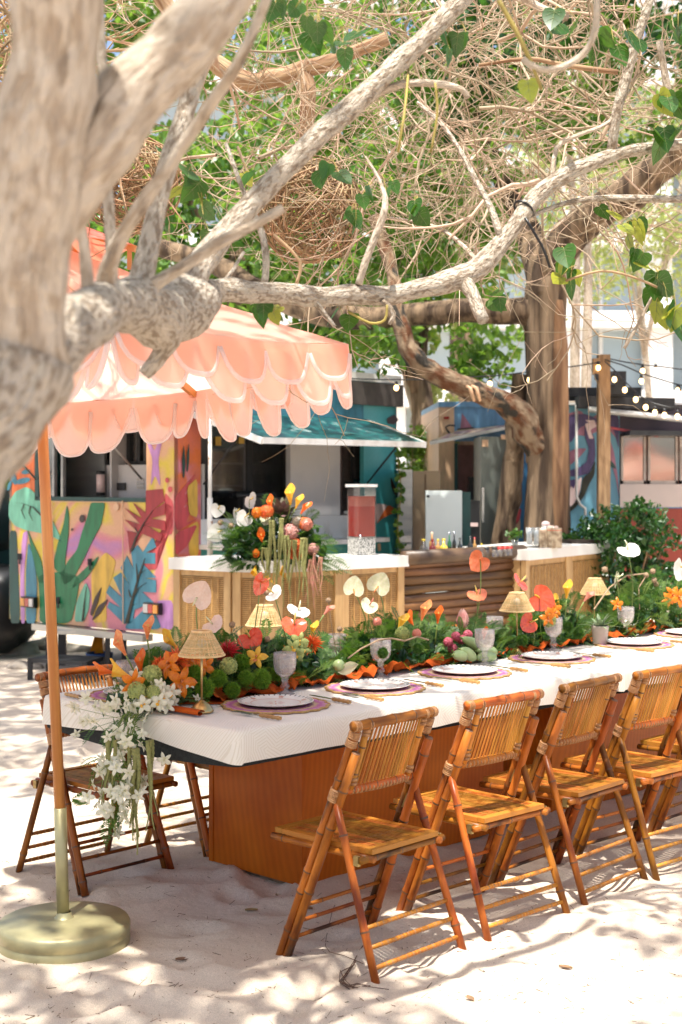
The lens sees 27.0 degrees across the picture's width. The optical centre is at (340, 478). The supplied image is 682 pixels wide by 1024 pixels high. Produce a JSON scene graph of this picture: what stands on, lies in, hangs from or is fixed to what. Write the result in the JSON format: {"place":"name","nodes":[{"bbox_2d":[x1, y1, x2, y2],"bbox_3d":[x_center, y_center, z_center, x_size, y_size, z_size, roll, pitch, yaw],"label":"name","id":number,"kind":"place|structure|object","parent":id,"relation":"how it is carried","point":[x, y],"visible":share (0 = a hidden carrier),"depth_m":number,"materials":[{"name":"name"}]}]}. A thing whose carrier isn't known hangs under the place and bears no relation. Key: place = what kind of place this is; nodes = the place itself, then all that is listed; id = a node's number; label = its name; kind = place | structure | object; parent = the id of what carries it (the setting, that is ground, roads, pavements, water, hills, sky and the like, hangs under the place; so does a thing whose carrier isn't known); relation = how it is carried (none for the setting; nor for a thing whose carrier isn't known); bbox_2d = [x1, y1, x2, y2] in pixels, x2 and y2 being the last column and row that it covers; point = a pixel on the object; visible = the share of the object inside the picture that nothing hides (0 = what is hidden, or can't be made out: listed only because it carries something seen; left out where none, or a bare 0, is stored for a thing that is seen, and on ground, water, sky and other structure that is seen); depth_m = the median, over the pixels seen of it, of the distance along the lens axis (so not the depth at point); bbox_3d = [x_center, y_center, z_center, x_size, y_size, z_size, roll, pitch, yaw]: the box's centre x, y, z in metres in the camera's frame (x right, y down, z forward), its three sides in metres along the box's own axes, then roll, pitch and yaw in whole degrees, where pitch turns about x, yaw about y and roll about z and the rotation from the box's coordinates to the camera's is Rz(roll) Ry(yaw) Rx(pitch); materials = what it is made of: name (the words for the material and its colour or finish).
{"place":"outdoors","nodes":[
{"label":"outdoors","id":0,"kind":"place"},
{"bbox_2d":[6,660,43,669],"bbox_3d":[-2.534,1.499,11.419,0.312,0.082,0.193,0,0,0],"label":"flat rock","id":1,"kind":"object","parent":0,"point":[19,664],"visible":0.46,"depth_m":11.36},
{"bbox_2d":[28,637,68,649],"bbox_3d":[-2.631,1.476,12.731,0.551,0.129,0.286,0,0,0],"label":"flat rock","id":2,"kind":"object","parent":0,"point":[41,643],"visible":0.17,"depth_m":12.62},
{"bbox_2d":[0,0,669,222],"label":"sky","id":3,"kind":"structure","parent":0,"point":[108,43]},
{"bbox_2d":[0,610,681,1023],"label":"sand ground","id":4,"kind":"structure","parent":0,"point":[206,892],"depth_m":4.72,"materials":[{"name":"sand"}]},
{"bbox_2d":[0,489,40,652],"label":"black bin bag","id":5,"kind":"object","parent":4,"relation":"on","point":[13,636],"visible":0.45,"depth_m":12.02,"materials":[{"name":"plastic"}]},
{"bbox_2d":[0,641,40,654],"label":"flat rock","id":6,"kind":"object","parent":4,"relation":"on","point":[27,648],"visible":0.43,"depth_m":12.31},
{"bbox_2d":[45,643,90,651],"bbox_3d":[-2.390,1.495,12.577,0.448,0.091,0.261,0,0,0],"label":"flat rock","id":7,"kind":"object","parent":4,"relation":"on","point":[71,647],"visible":0.36,"depth_m":12.50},
{"bbox_2d":[27,629,126,685],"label":"trailer steps","id":8,"kind":"structure","parent":4,"relation":"on","point":[82,660],"depth_m":10.72,"materials":[{"name":"metal"}]},
{"bbox_2d":[15,664,177,896],"bbox_3d":[-0.924,1.133,5.473,0.507,0.796,0.450,0,0,43],"label":"bamboo chair","id":9,"kind":"object","parent":4,"relation":"on","point":[76,777],"visible":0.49,"depth_m":5.43,"materials":[{"name":"wood"}]},
{"bbox_2d":[90,637,104,652],"bbox_3d":[-2.012,1.357,11.775,0.122,0.212,0.405,0,0,-6],"label":"caution board","id":10,"kind":"object","parent":4,"relation":"on","point":[98,645],"visible":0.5,"depth_m":11.64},
{"bbox_2d":[0,227,352,963],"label":"parasol","id":11,"kind":"object","parent":4,"relation":"on","point":[228,371],"visible":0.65,"depth_m":4.63,"materials":[{"name":"pink fabric"}]},
{"bbox_2d":[144,760,208,856],"bbox_3d":[-0.492,1.133,5.921,0.450,0.796,0.507,0,0,-44],"label":"bamboo chair","id":12,"kind":"object","parent":4,"relation":"on","point":[199,809],"visible":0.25,"depth_m":5.75,"materials":[{"name":"wood"}]},
{"bbox_2d":[0,0,373,263],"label":"broadleaf tree","id":13,"kind":"object","parent":4,"relation":"on","point":[148,11],"visible":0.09,"depth_m":16.93,"materials":[{"name":"green plant"}]},
{"bbox_2d":[7,372,426,665],"bbox_3d":[-1.022,0.315,11.464,2.730,2.410,3.280,0,0,40],"label":"food trailer","id":14,"kind":"object","parent":4,"relation":"on","point":[129,520],"visible":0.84,"depth_m":11.07,"materials":[{"name":"paint"}]},
{"bbox_2d":[201,425,285,518],"bbox_3d":[-0.898,-0.005,11.539,0.457,1.050,0.983,0,0,40],"label":"drinks fridge","id":15,"kind":"object","parent":14,"relation":"in","point":[245,465],"visible":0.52,"depth_m":11.36,"materials":[{"name":"black glass"}]},
{"bbox_2d":[224,491,279,516],"bbox_3d":[-0.658,0.195,11.100,0.290,0.200,0.420,0,0,40],"label":"espresso machine","id":16,"kind":"object","parent":14,"relation":"in","point":[237,500],"visible":0.34,"depth_m":11.00,"materials":[{"name":"black metal"}]},
{"bbox_2d":[351,446,359,480],"bbox_3d":[0.154,-0.250,12.123,0.050,0.540,0.160,0,0,40],"label":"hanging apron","id":17,"kind":"object","parent":14,"relation":"hanging from","point":[355,465],"visible":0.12,"depth_m":12.07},
{"bbox_2d":[391,450,406,554],"bbox_3d":[0.484,0.319,11.753,0.130,1.125,0.132,0,0,-27],"label":"climbing vine","id":18,"kind":"object","parent":14,"relation":"attached to","point":[400,499],"visible":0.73,"depth_m":11.74,"materials":[{"name":"green plant"}]},
{"bbox_2d":[87,111,428,359],"bbox_3d":[-1.071,-1.074,14.242,4.203,5.375,2.877,0,0,0],"label":"broadleaf tree","id":19,"kind":"object","parent":4,"relation":"on","point":[189,213],"visible":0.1,"depth_m":13.73,"materials":[{"name":"green plant"}]},
{"bbox_2d":[153,0,389,167],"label":"bare tree","id":20,"kind":"object","parent":4,"relation":"on","point":[329,60],"visible":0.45,"depth_m":7.17,"materials":[{"name":"beige plant"}]},
{"bbox_2d":[169,553,408,650],"bbox_3d":[-0.366,1.010,9.206,1.377,1.020,0.864,0,0,-37],"label":"bar counter","id":21,"kind":"object","parent":4,"relation":"on","point":[234,597],"visible":0.3,"depth_m":8.94,"materials":[{"name":"brown wood"}]},
{"bbox_2d":[204,483,352,608],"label":"counter flowers","id":22,"kind":"object","parent":21,"relation":"on","point":[291,543],"visible":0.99,"depth_m":8.65,"materials":[{"name":"plant"}]},
{"bbox_2d":[345,484,377,555],"bbox_3d":[0.141,0.268,9.323,0.171,0.465,0.207,0,0,-32],"label":"drink dispenser","id":23,"kind":"object","parent":21,"relation":"on","point":[361,524],"visible":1,"depth_m":9.30,"materials":[{"name":"glass"}]},
{"bbox_2d":[47,700,584,884],"bbox_3d":[0.037,1.169,5.595,1.065,0.728,2.122,0,0,44],"label":"dining table","id":24,"kind":"object","parent":4,"relation":"on","point":[253,805],"visible":0.38,"depth_m":5.38,"materials":[{"name":"wood"}]},
{"bbox_2d":[42,656,617,764],"bbox_3d":[0.038,0.844,5.595,1.103,0.108,2.159,0,0,44],"label":"tablecloth","id":25,"kind":"object","parent":24,"relation":"on","point":[220,733],"visible":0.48,"depth_m":4.88,"materials":[{"name":"fabric"}]},
{"bbox_2d":[89,688,107,701],"bbox_3d":[-0.732,0.785,5.178,0.384,0.009,0.379,0,0,38],"label":"placemat","id":26,"kind":"object","parent":25,"relation":"on","point":[98,694],"visible":0.12,"depth_m":5.14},
{"bbox_2d":[116,659,137,697],"bbox_3d":[-0.758,0.717,5.037,0.081,0.144,0.081,0,0,-21],"label":"goblet","id":27,"kind":"object","parent":25,"relation":"on","point":[118,663],"visible":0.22,"depth_m":5.01,"materials":[{"name":"clear glass"}]},
{"bbox_2d":[64,666,209,854],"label":"orchid cascade","id":28,"kind":"object","parent":25,"relation":"on","point":[166,699],"visible":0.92,"depth_m":4.64,"materials":[{"name":"plant"}]},
{"bbox_2d":[178,629,225,713],"bbox_3d":[-0.470,0.648,4.800,0.161,0.275,0.161,0,0,39],"label":"table lamp","id":29,"kind":"object","parent":25,"relation":"on","point":[202,641],"visible":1,"depth_m":4.77,"materials":[{"name":"wicker"}]},
{"bbox_2d":[155,695,252,715],"bbox_3d":[-0.481,0.777,4.938,0.378,0.021,0.490,0,0,0],"label":"napkin","id":30,"kind":"object","parent":25,"relation":"on","point":[211,699],"visible":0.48,"depth_m":4.80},
{"bbox_2d":[92,572,344,709],"bbox_3d":[-0.356,0.617,5.418,0.552,0.533,1.529,0,0,41],"label":"flower mound","id":31,"kind":"object","parent":25,"relation":"on","point":[245,661],"visible":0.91,"depth_m":5.14,"materials":[{"name":"plant"}]},
{"bbox_2d":[232,710,281,719],"bbox_3d":[-0.278,0.780,4.706,0.220,0.016,0.022,0,0,42],"label":"fork","id":32,"kind":"object","parent":25,"relation":"on","point":[263,715],"visible":1,"depth_m":4.68,"materials":[{"name":"gold metal"}]},
{"bbox_2d":[245,604,281,636],"bbox_3d":[-0.310,0.648,5.780,0.161,0.275,0.161,0,0,31],"label":"table lamp","id":33,"kind":"object","parent":25,"relation":"on","point":[269,612],"visible":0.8,"depth_m":5.74,"materials":[{"name":"wicker"}]},
{"bbox_2d":[220,697,330,714],"bbox_3d":[-0.227,0.785,4.945,0.379,0.009,0.384,0,0,-33],"label":"placemat","id":34,"kind":"object","parent":25,"relation":"on","point":[316,704],"visible":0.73,"depth_m":4.85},
{"bbox_2d":[237,694,313,707],"bbox_3d":[-0.227,0.775,4.944,0.266,0.014,0.266,0,0,-5],"label":"dinner plate","id":35,"kind":"object","parent":34,"relation":"on","point":[276,700],"visible":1,"depth_m":4.97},
{"bbox_2d":[273,651,296,694],"bbox_3d":[-0.206,0.712,5.214,0.086,0.153,0.086,0,0,-17],"label":"goblet","id":36,"kind":"object","parent":25,"relation":"on","point":[276,654],"visible":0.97,"depth_m":5.20,"materials":[{"name":"clear glass"}]},
{"bbox_2d":[191,646,515,700],"bbox_3d":[0.066,0.757,5.756,0.375,0.056,1.829,0,0,44],"label":"table runner","id":37,"kind":"object","parent":25,"relation":"on","point":[371,670],"visible":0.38,"depth_m":5.56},
{"bbox_2d":[333,659,357,674],"bbox_3d":[0.017,0.725,5.488,0.099,0.058,0.047,0,0,0],"label":"green fruit","id":38,"kind":"object","parent":37,"relation":"on","point":[340,666],"visible":1,"depth_m":5.48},
{"bbox_2d":[474,645,497,654],"bbox_3d":[0.625,0.744,6.135,0.152,0.053,0.048,0,0,-44],"label":"green gourd","id":39,"kind":"object","parent":37,"relation":"on","point":[492,649],"visible":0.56,"depth_m":6.12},
{"bbox_2d":[460,636,483,650],"bbox_3d":[0.571,0.715,6.108,0.046,0.091,0.187,0,0,45],"label":"green gourd","id":40,"kind":"object","parent":39,"relation":"on","point":[469,642],"visible":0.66,"depth_m":6.07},
{"bbox_2d":[341,692,384,700],"bbox_3d":[0.078,0.780,5.107,0.022,0.016,0.220,0,0,-41],"label":"fork","id":41,"kind":"object","parent":25,"relation":"on","point":[376,698],"visible":1,"depth_m":5.08,"materials":[{"name":"gold metal"}]},
{"bbox_2d":[324,681,425,696],"bbox_3d":[0.128,0.785,5.344,0.379,0.009,0.384,0,0,-25],"label":"placemat","id":42,"kind":"object","parent":25,"relation":"on","point":[410,689],"visible":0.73,"depth_m":5.27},
{"bbox_2d":[340,678,409,689],"bbox_3d":[0.128,0.775,5.343,0.266,0.014,0.266,0,0,34],"label":"dinner plate","id":43,"kind":"object","parent":42,"relation":"on","point":[375,684],"visible":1,"depth_m":5.38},
{"bbox_2d":[370,638,390,678],"bbox_3d":[0.157,0.712,5.647,0.086,0.153,0.086,0,0,41],"label":"goblet","id":44,"kind":"object","parent":25,"relation":"on","point":[373,655],"visible":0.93,"depth_m":5.64,"materials":[{"name":"clear glass"}]},
{"bbox_2d":[330,572,465,680],"bbox_3d":[0.258,0.621,6.065,0.518,0.469,1.269,0,0,41],"label":"flower mound","id":45,"kind":"object","parent":25,"relation":"on","point":[420,641],"visible":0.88,"depth_m":5.88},
{"bbox_2d":[451,650,467,661],"bbox_3d":[0.493,0.740,5.943,0.100,0.052,0.048,0,0,-43],"label":"green gourd","id":46,"kind":"object","parent":25,"relation":"on","point":[460,655],"visible":1,"depth_m":5.92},
{"bbox_2d":[417,667,511,679],"bbox_3d":[0.501,0.785,5.761,0.379,0.009,0.384,0,0,-25],"label":"placemat","id":47,"kind":"object","parent":25,"relation":"on","point":[430,672],"visible":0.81,"depth_m":5.67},
{"bbox_2d":[432,664,497,674],"bbox_3d":[0.501,0.775,5.761,0.266,0.014,0.266,0,0,-11],"label":"dinner plate","id":48,"kind":"object","parent":47,"relation":"on","point":[463,669],"visible":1,"depth_m":5.80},
{"bbox_2d":[458,647,476,661],"bbox_3d":[0.530,0.738,5.980,0.046,0.067,0.114,0,0,45],"label":"green gourd","id":49,"kind":"object","parent":25,"relation":"on","point":[472,655],"visible":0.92,"depth_m":5.97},
{"bbox_2d":[475,628,494,665],"bbox_3d":[0.608,0.712,6.016,0.086,0.153,0.086,0,0,-10],"label":"goblet","id":50,"kind":"object","parent":25,"relation":"on","point":[492,637],"visible":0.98,"depth_m":6.01,"materials":[{"name":"clear glass"}]},
{"bbox_2d":[476,651,496,661],"bbox_3d":[0.617,0.759,6.069,0.144,0.050,0.048,0,0,-44],"label":"green gourd","id":51,"kind":"object","parent":25,"relation":"on","point":[491,656],"visible":0.98,"depth_m":6.05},
{"bbox_2d":[508,654,595,664],"bbox_3d":[0.921,0.785,6.219,0.384,0.009,0.379,0,0,42],"label":"placemat","id":52,"kind":"object","parent":25,"relation":"on","point":[583,659],"visible":0.69,"depth_m":6.14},
{"bbox_2d":[521,651,581,659],"bbox_3d":[0.921,0.775,6.219,0.266,0.014,0.266,0,0,41],"label":"dinner plate","id":53,"kind":"object","parent":52,"relation":"on","point":[551,655],"visible":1,"depth_m":6.26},
{"bbox_2d":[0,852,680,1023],"bbox_3d":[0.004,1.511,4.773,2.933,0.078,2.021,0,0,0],"label":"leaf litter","id":54,"kind":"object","parent":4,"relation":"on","point":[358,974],"visible":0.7,"depth_m":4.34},
{"bbox_2d":[0,0,681,501],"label":"milo tree","id":55,"kind":"object","parent":4,"relation":"on","point":[78,118],"visible":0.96,"depth_m":3.42,"materials":[{"name":"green plant"}]},
{"bbox_2d":[91,137,183,237],"bbox_3d":[-0.793,-1.121,5.405,0.405,0.402,0.398,0,0,0],"label":"vine ball","id":56,"kind":"object","parent":55,"relation":"attached to","point":[133,187],"visible":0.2,"depth_m":5.30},
{"bbox_2d":[257,155,363,265],"bbox_3d":[-0.120,-1.057,5.597,0.430,0.440,0.442,0,0,0],"label":"vine ball","id":57,"kind":"object","parent":55,"relation":"attached to","point":[346,190],"visible":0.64,"depth_m":5.51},
{"bbox_2d":[513,200,550,267],"bbox_3d":[0.566,-0.734,4.264,0.113,0.205,0.066,0,0,32],"label":"black cable","id":58,"kind":"object","parent":55,"relation":"attached to","point":[531,228],"visible":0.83,"depth_m":4.25,"materials":[{"name":"plastic"}]},
{"bbox_2d":[325,905,388,989],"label":"dry roots","id":59,"kind":"object","parent":4,"relation":"on","point":[342,982],"visible":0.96,"depth_m":4.37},
{"bbox_2d":[270,706,466,983],"bbox_3d":[0.074,1.133,4.581,0.507,0.796,0.450,0,0,43],"label":"bamboo chair","id":60,"kind":"object","parent":4,"relation":"on","point":[349,834],"visible":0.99,"depth_m":4.50,"materials":[{"name":"wood"}]},
{"bbox_2d":[397,470,411,554],"bbox_3d":[0.539,0.722,12.135,0.117,1.596,0.530,0,0,0],"label":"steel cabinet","id":61,"kind":"object","parent":4,"relation":"on","point":[405,519],"visible":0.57,"depth_m":11.90,"materials":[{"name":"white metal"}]},
{"bbox_2d":[280,46,551,470],"bbox_3d":[0.803,-1.695,16.325,3.226,6.663,2.877,0,0,0],"label":"broadleaf tree","id":62,"kind":"object","parent":4,"relation":"on","point":[421,394],"visible":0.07,"depth_m":16.16,"materials":[{"name":"green plant"}]},
{"bbox_2d":[158,0,681,565],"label":"ficus tree","id":63,"kind":"object","parent":4,"relation":"on","point":[538,428],"visible":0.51,"depth_m":11.61,"materials":[{"name":"brown plant"}]},
{"bbox_2d":[412,471,439,610],"bbox_3d":[0.728,0.727,12.392,0.233,1.587,0.616,0,0,0],"label":"wooden cabinet","id":64,"kind":"object","parent":4,"relation":"on","point":[423,482],"visible":0.36,"depth_m":12.10,"materials":[{"name":"wood"}]},
{"bbox_2d":[397,424,458,470],"bbox_3d":[0.855,0.485,14.867,0.878,2.118,0.894,0,0,0],"label":"hedge","id":65,"kind":"object","parent":4,"relation":"on","point":[416,453],"visible":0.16,"depth_m":14.73,"materials":[{"name":"green plant"}]},
{"bbox_2d":[402,375,458,469],"bbox_3d":[1.159,0.024,16.885,0.731,3.177,0.638,0,0,-25],"label":"tree","id":66,"kind":"object","parent":4,"relation":"on","point":[439,392],"visible":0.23,"depth_m":16.96,"materials":[{"name":"green plant"}]},
{"bbox_2d":[422,491,470,593],"bbox_3d":[0.853,0.807,11.648,0.357,1.427,0.755,0,0,0],"label":"white freezer","id":67,"kind":"object","parent":4,"relation":"on","point":[446,512],"visible":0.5,"depth_m":11.30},
{"bbox_2d":[251,0,662,401],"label":"broadleaf tree","id":68,"kind":"object","parent":4,"relation":"on","point":[655,111],"visible":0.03,"depth_m":19.83,"materials":[{"name":"green plant"}]},
{"bbox_2d":[399,545,531,629],"bbox_3d":[0.698,0.995,9.950,0.610,1.050,1.318,0,0,45],"label":"log counter","id":69,"kind":"object","parent":4,"relation":"on","point":[450,573],"visible":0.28,"depth_m":9.66,"materials":[{"name":"brown wood"}]},
{"bbox_2d":[471,500,479,545],"bbox_3d":[1.102,0.851,12.140,0.120,1.338,0.520,0,0,0],"label":"black cooler","id":70,"kind":"object","parent":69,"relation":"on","point":[475,518],"visible":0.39,"depth_m":11.90,"materials":[{"name":"plastic"}]},
{"bbox_2d":[505,527,522,544],"bbox_3d":[1.233,0.427,10.147,0.122,0.161,0.119,0,0,41],"label":"potted plant","id":71,"kind":"object","parent":69,"relation":"on","point":[513,534],"visible":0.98,"depth_m":10.14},
{"bbox_2d":[421,402,526,542],"bbox_3d":[1.595,0.397,14.086,1.591,2.247,2.499,0,0,0],"label":"food trailer","id":72,"kind":"object","parent":4,"relation":"on","point":[464,424],"visible":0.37,"depth_m":13.41,"materials":[{"name":"blue metal"}]},
{"bbox_2d":[389,689,570,941],"bbox_3d":[0.471,1.133,4.978,0.450,0.796,0.507,0,0,-44],"label":"bamboo chair","id":73,"kind":"object","parent":4,"relation":"on","point":[495,813],"visible":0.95,"depth_m":4.90,"materials":[{"name":"wood"}]},
{"bbox_2d":[474,435,505,544],"bbox_3d":[1.335,0.569,12.605,0.252,1.901,0.690,0,0,0],"label":"steel fridge","id":74,"kind":"object","parent":4,"relation":"on","point":[488,454],"visible":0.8,"depth_m":12.30,"materials":[{"name":"silver metal"}]},
{"bbox_2d":[456,541,611,617],"bbox_3d":[1.477,1.010,10.782,0.620,1.020,1.422,0,0,35],"label":"bar counter","id":75,"kind":"object","parent":4,"relation":"on","point":[553,577],"visible":0.29,"depth_m":10.52,"materials":[{"name":"brown wood"}]},
{"bbox_2d":[526,527,532,547],"bbox_3d":[1.372,0.426,10.350,0.058,0.145,0.057,0,0,0],"label":"tall glass","id":76,"kind":"object","parent":75,"relation":"on","point":[529,534],"visible":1,"depth_m":10.33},
{"bbox_2d":[538,527,546,547],"bbox_3d":[1.470,0.427,10.350,0.069,0.150,0.069,0,0,0],"label":"birch basket","id":77,"kind":"object","parent":75,"relation":"on","point":[543,537],"visible":1,"depth_m":10.32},
{"bbox_2d":[547,525,561,547],"bbox_3d":[1.552,0.420,10.350,0.111,0.164,0.111,0,0,0],"label":"birch basket","id":78,"kind":"object","parent":75,"relation":"on","point":[554,536],"visible":1,"depth_m":10.31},
{"bbox_2d":[479,673,647,904],"bbox_3d":[0.830,1.133,5.366,0.507,0.796,0.450,0,0,42],"label":"bamboo chair","id":79,"kind":"object","parent":4,"relation":"on","point":[584,783],"visible":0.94,"depth_m":5.28,"materials":[{"name":"wood"}]},
{"bbox_2d":[529,51,600,386],"bbox_3d":[3.170,-2.277,20.008,1.204,7.785,1.569,0,0,0],"label":"slim tree","id":80,"kind":"object","parent":4,"relation":"on","point":[588,310],"visible":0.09,"depth_m":19.95,"materials":[{"name":"brown plant"}]},
{"bbox_2d":[538,25,617,401],"bbox_3d":[3.263,-2.372,19.924,1.452,7.994,1.282,0,0,-43],"label":"slim tree","id":81,"kind":"object","parent":4,"relation":"on","point":[574,376],"visible":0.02,"depth_m":19.95,"materials":[{"name":"brown plant"}]},
{"bbox_2d":[562,515,593,561],"bbox_3d":[1.847,0.913,11.192,0.274,1.259,0.468,0,0,20],"label":"bush","id":82,"kind":"object","parent":4,"relation":"on","point":[585,520],"visible":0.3,"depth_m":11.21,"materials":[{"name":"green plant"}]},
{"bbox_2d":[501,67,681,397],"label":"willowy tree","id":83,"kind":"object","parent":4,"relation":"on","point":[671,249],"visible":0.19,"depth_m":23.86,"materials":[{"name":"green plant"}]},
{"bbox_2d":[503,683,681,811],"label":"dining table","id":84,"kind":"object","parent":4,"relation":"on","point":[632,742],"visible":0.1,"depth_m":6.48,"materials":[{"name":"wood"}]},
{"bbox_2d":[513,620,681,691],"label":"tablecloth","id":85,"kind":"object","parent":84,"relation":"on","point":[626,663],"visible":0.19,"depth_m":6.33,"materials":[{"name":"fabric"}]},
{"bbox_2d":[435,550,523,664],"bbox_3d":[0.614,0.595,6.395,0.430,0.557,0.937,0,0,7],"label":"flower mound","id":86,"kind":"object","parent":85,"relation":"on","point":[466,624],"visible":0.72,"depth_m":6.32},
{"bbox_2d":[499,592,534,653],"bbox_3d":[0.794,0.648,6.420,0.161,0.275,0.161,0,0,28],"label":"table lamp","id":87,"kind":"object","parent":85,"relation":"on","point":[519,602],"visible":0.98,"depth_m":6.38,"materials":[{"name":"wicker"}]},
{"bbox_2d":[495,573,604,649],"bbox_3d":[0.994,0.648,6.810,0.529,0.425,1.220,0,0,44],"label":"flower mound","id":88,"kind":"object","parent":85,"relation":"on","point":[544,601],"visible":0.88,"depth_m":6.59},
{"bbox_2d":[544,617,562,650],"bbox_3d":[0.976,0.712,6.534,0.086,0.153,0.086,0,0,-26],"label":"goblet","id":89,"kind":"object","parent":85,"relation":"on","point":[559,630],"visible":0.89,"depth_m":6.53,"materials":[{"name":"clear glass"}]},
{"bbox_2d":[580,577,609,617],"bbox_3d":[1.312,0.648,7.350,0.161,0.275,0.161,0,0,-5],"label":"table lamp","id":90,"kind":"object","parent":85,"relation":"on","point":[594,582],"visible":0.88,"depth_m":7.32,"materials":[{"name":"wicker"}]},
{"bbox_2d":[580,613,617,644],"bbox_3d":[1.225,0.711,6.752,0.201,0.149,0.190,0,0,-44],"label":"potted plant","id":91,"kind":"object","parent":85,"relation":"on","point":[599,627],"visible":1,"depth_m":6.72,"materials":[{"name":"white ceramic"}]},
{"bbox_2d":[518,619,681,652],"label":"table runner","id":92,"kind":"object","parent":85,"relation":"on","point":[617,633],"visible":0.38,"depth_m":6.87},
{"bbox_2d":[617,606,633,637],"bbox_3d":[1.415,0.712,7.071,0.086,0.153,0.086,0,0,-15],"label":"goblet","id":93,"kind":"object","parent":85,"relation":"on","point":[631,608],"visible":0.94,"depth_m":7.06,"materials":[{"name":"clear glass"}]},
{"bbox_2d":[594,641,674,649],"bbox_3d":[1.390,0.785,6.757,0.379,0.009,0.384,0,0,-16],"label":"placemat","id":94,"kind":"object","parent":85,"relation":"on","point":[663,645],"visible":0.62,"depth_m":6.65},
{"bbox_2d":[607,638,661,645],"bbox_3d":[1.390,0.775,6.756,0.266,0.014,0.266,0,0,-38],"label":"dinner plate","id":95,"kind":"object","parent":94,"relation":"on","point":[635,641],"visible":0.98,"depth_m":6.80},
{"bbox_2d":[590,540,681,638],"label":"flower mound","id":96,"kind":"object","parent":85,"relation":"on","point":[646,605],"visible":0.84,"depth_m":7.31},
{"bbox_2d":[653,630,681,637],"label":"placemat","id":97,"kind":"object","parent":85,"relation":"on","point":[663,633],"visible":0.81,"depth_m":7.16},
{"bbox_2d":[592,354,609,580],"bbox_3d":[2.119,0.254,11.591,0.140,2.532,0.112,0,0,0],"label":"lamp post","id":98,"kind":"object","parent":4,"relation":"on","point":[602,375],"visible":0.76,"depth_m":11.55,"materials":[{"name":"brown wood"}]},
{"bbox_2d":[352,361,600,390],"bbox_3d":[0.665,-0.826,11.352,2.883,0.250,0.039,0,0,-6],"label":"string light","id":99,"kind":"object","parent":98,"relation":"hanging from","point":[598,368],"visible":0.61,"depth_m":11.40,"materials":[{"name":"glass"}]},
{"bbox_2d":[610,371,625,396],"bbox_3d":[2.310,-0.814,11.967,0.178,0.210,0.661,0,0,11],"label":"loudspeaker","id":100,"kind":"object","parent":98,"relation":"attached to","point":[616,387],"visible":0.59,"depth_m":12.11,"materials":[{"name":"black plastic"}]},
{"bbox_2d":[604,361,681,419],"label":"string light","id":101,"kind":"object","parent":98,"relation":"hanging from","point":[645,406],"visible":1,"depth_m":11.34,"materials":[{"name":"glass"}]},
{"bbox_2d":[605,359,681,396],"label":"string light","id":102,"kind":"object","parent":98,"relation":"hanging from","point":[678,389],"visible":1,"depth_m":11.42,"materials":[{"name":"glass"}]},
{"bbox_2d":[610,358,681,372],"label":"string light","id":103,"kind":"object","parent":98,"relation":"hanging from","point":[655,370],"visible":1,"depth_m":11.52,"materials":[{"name":"glass"}]},
{"bbox_2d":[560,664,681,880],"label":"bamboo chair","id":104,"kind":"object","parent":4,"relation":"on","point":[659,767],"visible":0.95,"depth_m":5.60,"materials":[{"name":"wood"}]},
{"bbox_2d":[569,387,681,590],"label":"food trailer","id":105,"kind":"object","parent":4,"relation":"on","point":[646,457],"visible":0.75,"depth_m":12.50,"materials":[{"name":"metal"}]},
{"bbox_2d":[573,494,681,620],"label":"green bush","id":106,"kind":"object","parent":4,"relation":"on","point":[615,533],"visible":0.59,"depth_m":11.07,"materials":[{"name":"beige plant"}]},
{"bbox_2d":[637,731,681,834],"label":"bamboo chair","id":107,"kind":"object","parent":4,"relation":"on","point":[664,805],"visible":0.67,"depth_m":6.05,"materials":[{"name":"wood"}]},
{"bbox_2d":[118,0,681,469],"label":"apartment building","id":108,"kind":"structure","parent":0,"point":[668,354],"depth_m":45.00,"materials":[{"name":"white concrete"}]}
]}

